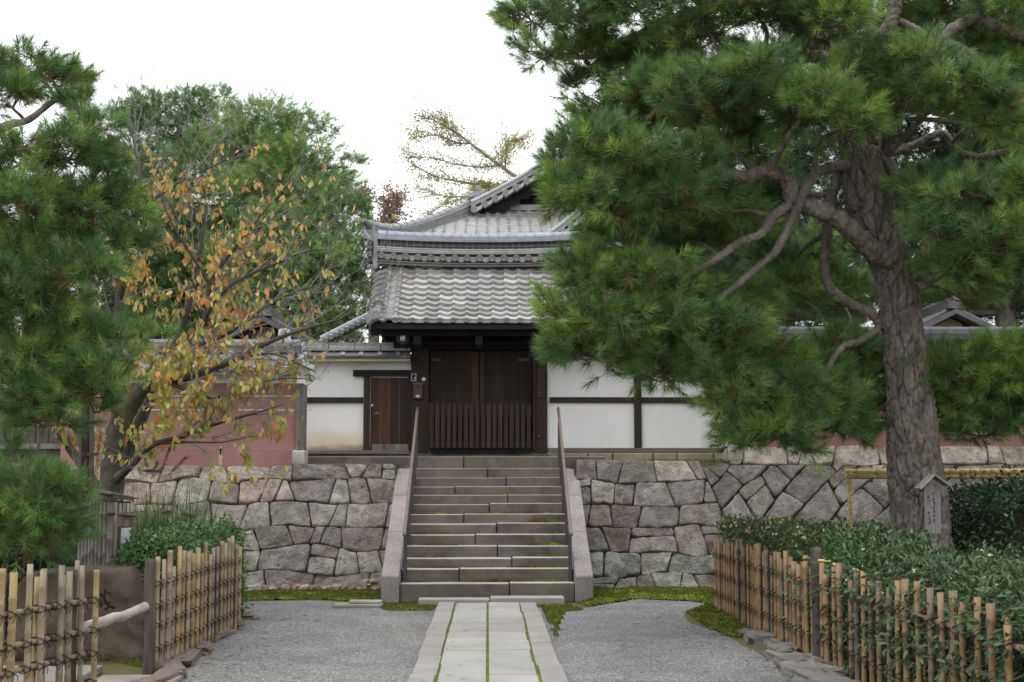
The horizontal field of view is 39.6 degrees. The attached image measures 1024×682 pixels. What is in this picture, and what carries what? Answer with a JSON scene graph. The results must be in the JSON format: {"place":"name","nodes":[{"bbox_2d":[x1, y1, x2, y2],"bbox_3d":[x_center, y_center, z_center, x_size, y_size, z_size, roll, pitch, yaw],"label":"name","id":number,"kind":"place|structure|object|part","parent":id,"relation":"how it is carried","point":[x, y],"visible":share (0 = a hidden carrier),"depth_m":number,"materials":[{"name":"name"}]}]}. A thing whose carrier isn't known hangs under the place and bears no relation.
{"place":"outdoors","nodes":[
{"label":"outdoors","id":0,"kind":"place"},
{"bbox_2d":[52,530,77,567],"bbox_3d":[-4.708,2.394,15.155,0.265,1.444,0.415,0,-6,-1],"label":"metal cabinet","id":1,"kind":"object","parent":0,"point":[57,561],"visible":0.05,"depth_m":14.96,"materials":[{"name":"grey metal"}]},
{"bbox_3d":[-4.744,2.348,14.958,0.159,1.297,0.014,0,-6,-1],"label":"cabinet door","id":2,"kind":"part","parent":1,"relation":"part of","materials":[{"name":"grey metal"}]},
{"bbox_2d":[65,430,155,517],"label":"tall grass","id":3,"kind":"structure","parent":0,"point":[97,447],"depth_m":17.27,"materials":[{"name":"green plant"}]},
{"bbox_2d":[105,446,279,564],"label":"pampas grass","id":4,"kind":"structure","parent":0,"point":[170,513],"depth_m":17.78,"materials":[{"name":"green plant"}]},
{"bbox_2d":[3,598,868,681],"bbox_3d":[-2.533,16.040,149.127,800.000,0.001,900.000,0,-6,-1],"label":"ground","id":5,"kind":"structure","parent":0,"point":[112,668],"depth_m":13.68,"materials":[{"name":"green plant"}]},
{"bbox_2d":[0,547,49,639],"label":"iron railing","id":6,"kind":"object","parent":5,"relation":"on","point":[5,620],"visible":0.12,"depth_m":14.66,"materials":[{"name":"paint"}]},
{"bbox_2d":[0,536,52,632],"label":"shrub","id":7,"kind":"object","parent":5,"relation":"on","point":[36,566],"visible":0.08,"depth_m":15.12,"materials":[{"name":"green plant"}]},
{"bbox_2d":[0,560,102,681],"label":"bamboo fence","id":8,"kind":"object","parent":5,"relation":"on","point":[36,608],"visible":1,"depth_m":9.82,"materials":[{"name":"beige wood"}]},
{"bbox_2d":[79,207,84,492],"bbox_3d":[-4.821,0.724,15.925,0.167,4.918,0.060,0,-6,-1],"label":"pole","id":9,"kind":"object","parent":5,"relation":"on","point":[81,454],"visible":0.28,"depth_m":15.86,"materials":[{"name":"paint"}]},
{"bbox_2d":[6,564,160,660],"bbox_3d":[-3.965,2.547,13.283,1.308,0.867,0.802,0,-6,-1],"label":"boulder","id":10,"kind":"object","parent":5,"relation":"on","point":[121,588],"visible":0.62,"depth_m":12.96,"materials":[{"name":"stone"}]},
{"bbox_2d":[83,228,91,494],"bbox_3d":[-4.759,0.868,15.912,0.179,4.628,0.085,0,-6,-1],"label":"pole","id":11,"kind":"object","parent":5,"relation":"on","point":[87,454],"visible":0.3,"depth_m":15.86,"materials":[{"name":"paint"}]},
{"bbox_2d":[3,665,181,681],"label":"path step slab","id":12,"kind":"structure","parent":5,"relation":"on","point":[50,676],"depth_m":11.50,"materials":[{"name":"stone"}]},
{"bbox_2d":[0,27,186,586],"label":"pine tree","id":13,"kind":"object","parent":5,"relation":"on","point":[54,379],"visible":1,"depth_m":12.77,"materials":[{"name":"green plant"}]},
{"bbox_2d":[89,172,98,493],"bbox_3d":[-4.708,0.585,15.940,0.193,5.197,0.084,0,-6,-1],"label":"pole","id":14,"kind":"object","parent":5,"relation":"on","point":[91,449],"visible":0.27,"depth_m":15.86,"materials":[{"name":"paint"}]},
{"bbox_2d":[77,488,138,564],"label":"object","id":15,"kind":"object","parent":5,"relation":"on","point":[117,517],"visible":0.47,"depth_m":14.19,"materials":[{"name":"grey wood"}]},
{"bbox_2d":[111,646,184,668],"bbox_3d":[-3.385,2.909,13.301,0.822,0.058,2.170,2,-6,-22],"label":"moss","id":16,"kind":"object","parent":5,"relation":"on","point":[135,662],"visible":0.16,"depth_m":12.75,"materials":[{"name":"green plant"}]},
{"bbox_2d":[107,513,253,645],"bbox_3d":[-3.474,2.507,15.319,0.973,1.240,3.946,0,-6,-1],"label":"hedge","id":17,"kind":"object","parent":5,"relation":"on","point":[187,536],"visible":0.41,"depth_m":14.20,"materials":[{"name":"green plant"}]},
{"bbox_2d":[142,536,243,674],"bbox_3d":[-3.056,2.498,13.853,0.175,1.089,3.847,0,-6,0],"label":"bamboo fence","id":18,"kind":"object","parent":5,"relation":"on","point":[203,579],"visible":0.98,"depth_m":13.23,"materials":[{"name":"beige wood"}]},
{"bbox_2d":[84,602,149,633],"bbox_3d":[-3.097,2.166,11.167,0.088,0.098,1.653,0,-6,1],"label":"log rail","id":19,"kind":"object","parent":18,"relation":"attached to","point":[111,618],"visible":0.91,"depth_m":11.09,"materials":[{"name":"beige wood"}]},
{"bbox_2d":[131,611,259,681],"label":"kerb","id":20,"kind":"structure","parent":5,"relation":"on","point":[177,665],"depth_m":12.54,"materials":[{"name":"stone"}]},
{"bbox_2d":[16,464,398,590],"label":"stone wall","id":21,"kind":"structure","parent":5,"relation":"on","point":[327,525],"depth_m":21.33,"materials":[{"name":"grey stone"}]},
{"bbox_2d":[0,391,60,465],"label":"board fence","id":22,"kind":"object","parent":21,"relation":"on","point":[50,443],"visible":0.12,"depth_m":21.99,"materials":[{"name":"grey wood"}]},
{"bbox_2d":[60,339,318,467],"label":"clay wall","id":23,"kind":"structure","parent":21,"relation":"on","point":[290,447],"depth_m":21.94,"materials":[{"name":"red paint"}]},
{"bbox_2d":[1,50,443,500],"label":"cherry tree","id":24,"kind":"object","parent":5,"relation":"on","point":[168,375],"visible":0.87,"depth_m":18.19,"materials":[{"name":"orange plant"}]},
{"bbox_2d":[248,583,261,590],"bbox_3d":[-3.726,3.576,20.557,0.200,0.149,0.184,4,-7,-37],"label":"loose stone","id":25,"kind":"object","parent":5,"relation":"on","point":[257,587],"visible":0.6,"depth_m":20.50,"materials":[{"name":"beige stone"}]},
{"bbox_2d":[277,584,289,589],"bbox_3d":[-3.302,3.582,20.567,0.158,0.141,0.226,5,-7,-41],"label":"loose stone","id":26,"kind":"object","parent":5,"relation":"on","point":[282,586],"visible":0.53,"depth_m":20.51,"materials":[{"name":"grey stone"}]},
{"bbox_2d":[291,584,301,588],"bbox_3d":[-3.117,3.578,20.563,0.159,0.143,0.237,2,-6,-20],"label":"loose stone","id":27,"kind":"object","parent":5,"relation":"on","point":[294,586],"visible":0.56,"depth_m":20.51,"materials":[{"name":"beige stone"}]},
{"bbox_2d":[242,588,386,605],"bbox_3d":[-2.780,3.519,19.801,2.321,0.092,3.204,0,-6,-1],"label":"moss","id":28,"kind":"object","parent":5,"relation":"on","point":[322,593],"visible":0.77,"depth_m":19.61,"materials":[{"name":"green plant"}]},
{"bbox_2d":[261,585,271,589],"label":"loose stone","id":29,"kind":"object","parent":28,"relation":"on","point":[263,587],"visible":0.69,"depth_m":20.50,"materials":[{"name":"stone"}]},
{"bbox_2d":[297,584,308,589],"bbox_3d":[-3.031,3.583,20.558,0.151,0.135,0.206,-2,-6,17],"label":"loose stone","id":30,"kind":"object","parent":28,"relation":"on","point":[304,586],"visible":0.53,"depth_m":20.50,"materials":[{"name":"beige stone"}]},
{"bbox_2d":[330,584,341,589],"bbox_3d":[-2.545,3.584,20.572,0.210,0.139,0.152,-2,-6,22],"label":"loose stone","id":31,"kind":"object","parent":28,"relation":"on","point":[336,586],"visible":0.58,"depth_m":20.51,"materials":[{"name":"beige stone"}]},
{"bbox_2d":[340,584,348,589],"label":"loose stone","id":32,"kind":"object","parent":28,"relation":"on","point":[343,587],"visible":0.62,"depth_m":20.52,"materials":[{"name":"stone"}]},
{"bbox_2d":[347,585,355,589],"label":"loose stone","id":33,"kind":"object","parent":28,"relation":"on","point":[351,587],"visible":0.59,"depth_m":20.54,"materials":[{"name":"brown stone"}]},
{"bbox_2d":[357,579,371,589],"bbox_3d":[-2.115,3.524,20.579,0.292,0.174,0.193,-4,-7,38],"label":"loose stone","id":34,"kind":"object","parent":28,"relation":"on","point":[364,584],"visible":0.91,"depth_m":20.50,"materials":[{"name":"beige stone"}]},
{"bbox_2d":[368,578,378,590],"bbox_3d":[-2.038,3.531,20.595,0.300,0.188,0.238,-3,-6,28],"label":"loose stone","id":35,"kind":"object","parent":28,"relation":"on","point":[374,586],"visible":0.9,"depth_m":20.49,"materials":[{"name":"beige stone"}]},
{"bbox_2d":[308,456,616,603],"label":"stone staircase","id":36,"kind":"structure","parent":5,"relation":"on","point":[492,546],"depth_m":20.65,"materials":[{"name":"grey stone"}]},
{"bbox_2d":[403,407,418,581],"bbox_3d":[-1.487,2.152,21.046,0.049,2.560,4.080,0,-6,-1],"label":"handrail","id":37,"kind":"object","parent":36,"relation":"on","point":[409,509],"visible":0.98,"depth_m":20.66,"materials":[{"name":"paint"}]},
{"bbox_2d":[407,580,441,581],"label":"moss","id":38,"kind":"object","parent":36,"relation":"on","point":[424,581],"visible":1,"depth_m":19.24,"materials":[{"name":"green plant"}]},
{"bbox_2d":[410,555,453,557],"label":"moss","id":39,"kind":"object","parent":36,"relation":"on","point":[429,556],"visible":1,"depth_m":19.91,"materials":[{"name":"green plant"}]},
{"bbox_2d":[415,512,453,513],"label":"moss","id":40,"kind":"object","parent":36,"relation":"on","point":[434,513],"visible":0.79,"depth_m":21.25,"materials":[{"name":"green plant"}]},
{"bbox_2d":[411,532,466,533],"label":"moss","id":41,"kind":"object","parent":36,"relation":"on","point":[439,533],"visible":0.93,"depth_m":20.58,"materials":[{"name":"green plant"}]},
{"bbox_2d":[420,543,465,544],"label":"moss","id":42,"kind":"object","parent":36,"relation":"on","point":[441,544],"visible":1,"depth_m":20.25,"materials":[{"name":"green plant"}]},
{"bbox_2d":[410,566,484,567],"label":"moss","id":43,"kind":"object","parent":36,"relation":"on","point":[446,567],"visible":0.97,"depth_m":19.56,"materials":[{"name":"green plant"}]},
{"bbox_2d":[442,493,555,494],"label":"moss","id":44,"kind":"object","parent":36,"relation":"on","point":[498,494],"visible":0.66,"depth_m":21.93,"materials":[{"name":"green plant"}]},
{"bbox_2d":[455,578,565,581],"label":"moss","id":45,"kind":"object","parent":36,"relation":"on","point":[520,580],"visible":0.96,"depth_m":19.24,"materials":[{"name":"green plant"}]},
{"bbox_2d":[468,511,561,513],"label":"moss","id":46,"kind":"object","parent":36,"relation":"on","point":[525,512],"visible":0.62,"depth_m":21.27,"materials":[{"name":"green plant"}]},
{"bbox_2d":[510,564,561,567],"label":"moss","id":47,"kind":"object","parent":36,"relation":"on","point":[534,566],"visible":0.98,"depth_m":19.59,"materials":[{"name":"green plant"}]},
{"bbox_2d":[521,517,560,522],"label":"moss","id":48,"kind":"object","parent":36,"relation":"on","point":[538,520],"visible":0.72,"depth_m":20.94,"materials":[{"name":"green plant"}]},
{"bbox_2d":[518,541,564,544],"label":"moss","id":49,"kind":"object","parent":36,"relation":"on","point":[548,543],"visible":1,"depth_m":20.27,"materials":[{"name":"green plant"}]},
{"bbox_2d":[524,554,562,556],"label":"moss","id":50,"kind":"object","parent":36,"relation":"on","point":[545,555],"visible":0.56,"depth_m":19.94,"materials":[{"name":"green plant"}]},
{"bbox_2d":[543,531,564,533],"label":"moss","id":51,"kind":"object","parent":36,"relation":"on","point":[555,532],"visible":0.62,"depth_m":20.62,"materials":[{"name":"green plant"}]},
{"bbox_2d":[557,407,572,581],"bbox_3d":[0.772,2.156,21.084,0.049,2.560,4.080,0,-6,0],"label":"handrail","id":52,"kind":"object","parent":36,"relation":"on","point":[565,496],"visible":0.96,"depth_m":20.52,"materials":[{"name":"paint"}]},
{"bbox_2d":[180,599,790,681],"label":"gravel forecourt","id":53,"kind":"structure","parent":5,"relation":"on","point":[390,653],"depth_m":13.89,"materials":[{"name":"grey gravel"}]},
{"bbox_2d":[333,600,382,607],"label":"flat stone slab","id":54,"kind":"structure","parent":53,"relation":"on","point":[364,603],"depth_m":18.12,"materials":[{"name":"stone"}]},
{"bbox_2d":[380,602,435,610],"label":"moss","id":55,"kind":"object","parent":53,"relation":"on","point":[408,606],"visible":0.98,"depth_m":17.98,"materials":[{"name":"green plant"}]},
{"bbox_2d":[540,603,582,636],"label":"moss","id":56,"kind":"object","parent":53,"relation":"on","point":[554,613],"visible":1,"depth_m":17.37,"materials":[{"name":"green plant"}]},
{"bbox_2d":[418,596,564,605],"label":"path end slab","id":57,"kind":"structure","parent":5,"relation":"on","point":[539,600],"depth_m":18.46,"materials":[{"name":"stone"}]},
{"bbox_2d":[575,585,713,606],"bbox_3d":[1.960,3.611,20.899,2.198,0.120,5.526,-1,-6,7],"label":"moss","id":58,"kind":"object","parent":5,"relation":"on","point":[696,594],"visible":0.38,"depth_m":19.50,"materials":[{"name":"green plant"}]},
{"bbox_2d":[683,603,746,637],"bbox_3d":[2.452,3.200,16.509,0.676,0.094,3.697,0,-6,-1],"label":"moss","id":59,"kind":"object","parent":5,"relation":"on","point":[710,616],"visible":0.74,"depth_m":16.10,"materials":[{"name":"green plant"}]},
{"bbox_2d":[483,0,1023,554],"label":"pine tree","id":60,"kind":"object","parent":5,"relation":"on","point":[715,334],"visible":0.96,"depth_m":14.61,"materials":[{"name":"green plant"}]},
{"bbox_2d":[712,537,820,656],"bbox_3d":[2.640,2.618,15.113,0.175,1.092,5.306,0,-6,-2],"label":"bamboo fence","id":61,"kind":"object","parent":5,"relation":"on","point":[748,571],"visible":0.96,"depth_m":14.51,"materials":[{"name":"beige wood"}]},
{"bbox_2d":[726,534,809,628],"bbox_3d":[2.739,2.464,15.031,0.457,0.845,4.419,0,-6,-1],"label":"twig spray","id":62,"kind":"object","parent":61,"relation":"attached to","point":[801,599],"visible":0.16,"depth_m":14.43,"materials":[{"name":"green plant"}]},
{"bbox_2d":[573,445,1023,587],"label":"stone wall","id":63,"kind":"structure","parent":5,"relation":"on","point":[649,523],"depth_m":21.56,"materials":[{"name":"grey stone"}]},
{"bbox_2d":[644,458,723,462],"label":"moss","id":64,"kind":"object","parent":63,"relation":"on","point":[704,460],"visible":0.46,"depth_m":22.40,"materials":[{"name":"green plant"}]},
{"bbox_2d":[723,326,1023,461],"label":"clay wall","id":65,"kind":"structure","parent":63,"relation":"on","point":[936,331],"depth_m":22.14,"materials":[{"name":"red paint"}]},
{"bbox_2d":[716,509,880,625],"bbox_3d":[3.083,2.546,15.889,1.028,1.242,5.040,0,-6,-1],"label":"hedge","id":66,"kind":"object","parent":5,"relation":"on","point":[792,536],"visible":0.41,"depth_m":14.99,"materials":[{"name":"green plant"}]},
{"bbox_2d":[736,623,860,681],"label":"kerb","id":67,"kind":"structure","parent":5,"relation":"on","point":[788,659],"depth_m":12.02,"materials":[{"name":"stone"}]},
{"bbox_2d":[780,516,946,660],"bbox_3d":[3.277,2.257,12.854,1.585,1.303,2.114,0,-6,-1],"label":"shrub","id":68,"kind":"object","parent":5,"relation":"on","point":[840,551],"visible":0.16,"depth_m":12.81,"materials":[{"name":"green plant"}]},
{"bbox_2d":[792,517,960,554],"bbox_3d":[4.793,2.771,17.798,3.198,1.161,1.223,0,-6,-1],"label":"hedge","id":69,"kind":"object","parent":5,"relation":"on","point":[884,529],"visible":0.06,"depth_m":17.68,"materials":[{"name":"green plant"}]},
{"bbox_2d":[812,537,1023,681],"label":"hedge","id":70,"kind":"object","parent":5,"relation":"on","point":[982,568],"visible":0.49,"depth_m":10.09,"materials":[{"name":"green plant"}]},
{"bbox_2d":[816,559,1023,681],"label":"bamboo fence","id":71,"kind":"object","parent":5,"relation":"on","point":[872,662],"visible":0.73,"depth_m":9.95,"materials":[{"name":"beige wood"}]},
{"bbox_2d":[914,474,949,551],"bbox_3d":[4.194,2.170,14.125,0.433,1.692,0.195,2,-6,-21],"label":"tree sign","id":72,"kind":"object","parent":5,"relation":"on","point":[932,524],"visible":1,"depth_m":14.16,"materials":[{"name":"grey wood"}]},
{"bbox_2d":[844,468,1023,528],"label":"bamboo support","id":73,"kind":"object","parent":5,"relation":"on","point":[951,473],"visible":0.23,"depth_m":16.29,"materials":[{"name":"yellow wood"}]},
{"bbox_2d":[947,464,1023,558],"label":"camellia shrub","id":74,"kind":"object","parent":5,"relation":"on","point":[989,517],"visible":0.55,"depth_m":14.90,"materials":[{"name":"green plant"}]},
{"bbox_2d":[408,602,567,681],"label":"path","id":75,"kind":"structure","parent":0,"point":[508,642],"depth_m":13.53,"materials":[{"name":"stone"}]},
{"bbox_2d":[434,604,541,681],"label":"path joint moss","id":76,"kind":"object","parent":75,"relation":"on","point":[487,660],"visible":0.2,"depth_m":13.55,"materials":[{"name":"green plant"}]},
{"bbox_2d":[0,0,1023,342],"label":"sky","id":77,"kind":"structure","parent":0,"point":[362,61],"materials":[{"name":"white"}]},
{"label":"terrace","id":78,"kind":"structure","parent":0,"visible":0},
{"bbox_2d":[0,160,154,387],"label":"pine tree","id":79,"kind":"object","parent":78,"relation":"on","point":[110,297],"visible":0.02,"depth_m":29.93,"materials":[{"name":"green plant"}]},
{"bbox_2d":[85,79,290,338],"bbox_3d":[-8.219,-1.714,36.437,6.388,10.114,4.520,0,-6,-1],"label":"tree","id":80,"kind":"object","parent":78,"relation":"on","point":[156,266],"visible":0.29,"depth_m":35.88,"materials":[{"name":"green plant"}]},
{"bbox_2d":[230,304,316,342],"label":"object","id":81,"kind":"structure","parent":78,"relation":"on","point":[267,317],"depth_m":27.24,"materials":[{"name":"tile"}]},
{"bbox_2d":[181,86,384,342],"bbox_3d":[-5.357,-1.457,33.781,5.030,9.107,5.568,0,-6,-1],"label":"tree","id":82,"kind":"object","parent":78,"relation":"on","point":[283,153],"visible":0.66,"depth_m":32.77,"materials":[{"name":"green plant"}]},
{"bbox_2d":[278,328,302,346],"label":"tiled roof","id":83,"kind":"structure","parent":78,"relation":"on","point":[279,332],"depth_m":25.67,"materials":[{"name":"tile"}]},
{"bbox_2d":[297,342,410,456],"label":"plaster wall","id":84,"kind":"structure","parent":78,"relation":"on","point":[359,404],"depth_m":24.00,"materials":[{"name":"white paint"}]},
{"bbox_2d":[370,378,408,450],"bbox_3d":[-2.063,1.235,24.017,0.647,1.231,0.088,0,-6,-1],"label":"side door","id":85,"kind":"structure","parent":84,"relation":"in","point":[384,427],"depth_m":24.01,"materials":[{"name":"wood"}]},
{"bbox_2d":[347,178,415,342],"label":"russet tree","id":86,"kind":"object","parent":78,"relation":"on","point":[395,202],"visible":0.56,"depth_m":42.42,"materials":[{"name":"red plant"}]},
{"bbox_2d":[318,229,582,456],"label":"temple gate","id":87,"kind":"structure","parent":78,"relation":"on","point":[466,326],"depth_m":24.14,"materials":[{"name":"grey tile"}]},
{"bbox_2d":[396,335,409,344],"bbox_3d":[-1.778,-0.146,23.269,0.199,0.419,0.147,4,-7,-37],"label":"hanging lantern","id":88,"kind":"object","parent":87,"relation":"hanging from","point":[402,339],"visible":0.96,"depth_m":23.23,"materials":[{"name":"paint"}]},
{"bbox_2d":[411,374,415,380],"bbox_3d":[-1.658,0.614,23.987,0.092,0.129,0.038,0,-6,-1],"label":"intercom","id":89,"kind":"object","parent":87,"relation":"attached to","point":[413,377],"visible":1,"depth_m":23.97,"materials":[{"name":"metal"}]},
{"bbox_2d":[413,382,422,398],"bbox_3d":[-1.584,0.836,23.944,0.176,0.278,0.085,0,-6,-1],"label":"mail box","id":90,"kind":"object","parent":87,"relation":"attached to","point":[417,390],"visible":1,"depth_m":23.91,"materials":[{"name":"brown metal"}]},
{"bbox_2d":[429,351,478,448],"bbox_3d":[-0.980,0.998,24.150,0.835,1.677,0.066,0,-6,-1],"label":"door leaf","id":91,"kind":"structure","parent":87,"relation":"in","point":[452,381],"depth_m":24.17,"materials":[{"name":"brown wood"}]},
{"bbox_2d":[429,403,531,453],"bbox_3d":[-0.524,1.469,23.874,1.725,0.854,0.120,0,-6,-1],"label":"slatted barrier","id":92,"kind":"object","parent":87,"relation":"on","point":[443,449],"visible":1,"depth_m":23.83,"materials":[{"name":"brown wood"}]},
{"bbox_2d":[480,351,531,446],"bbox_3d":[-0.106,0.998,24.152,0.888,1.677,0.091,0,-6,-1],"label":"door leaf","id":93,"kind":"structure","parent":87,"relation":"in","point":[505,376],"depth_m":24.19,"materials":[{"name":"brown wood"}]},
{"bbox_2d":[389,89,545,219],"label":"maple tree","id":94,"kind":"object","parent":78,"relation":"on","point":[508,143],"visible":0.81,"depth_m":47.83,"materials":[{"name":"yellow plant"}]},
{"bbox_2d":[468,177,507,191],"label":"pale tree","id":95,"kind":"object","parent":78,"relation":"on","point":[490,183],"visible":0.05,"depth_m":60.63,"materials":[{"name":"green plant"}]},
{"bbox_2d":[362,138,857,455],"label":"temple hall","id":96,"kind":"structure","parent":78,"relation":"on","point":[510,205],"depth_m":35.45,"materials":[{"name":"tile"}]},
{"bbox_2d":[547,325,727,462],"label":"plaster wall","id":97,"kind":"structure","parent":78,"relation":"on","point":[605,419],"depth_m":24.07,"materials":[{"name":"white paint"}]},
{"bbox_2d":[565,1,914,271],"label":"pine tree","id":98,"kind":"object","parent":78,"relation":"on","point":[774,37],"visible":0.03,"depth_m":33.46,"materials":[{"name":"green plant"}]},
{"bbox_2d":[674,107,900,326],"bbox_3d":[5.449,-1.323,29.355,5.180,7.974,3.692,-2,-6,23],"label":"pine tree","id":99,"kind":"object","parent":78,"relation":"on","point":[821,182],"visible":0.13,"depth_m":28.84,"materials":[{"name":"green plant"}]},
{"bbox_2d":[822,0,1023,326],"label":"pine tree","id":100,"kind":"object","parent":78,"relation":"on","point":[1012,308],"visible":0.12,"depth_m":31.58,"materials":[{"name":"green plant"}]},
{"bbox_2d":[921,296,996,326],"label":"tiled house","id":101,"kind":"structure","parent":78,"relation":"on","point":[945,314],"depth_m":27.48,"materials":[{"name":"tile"}]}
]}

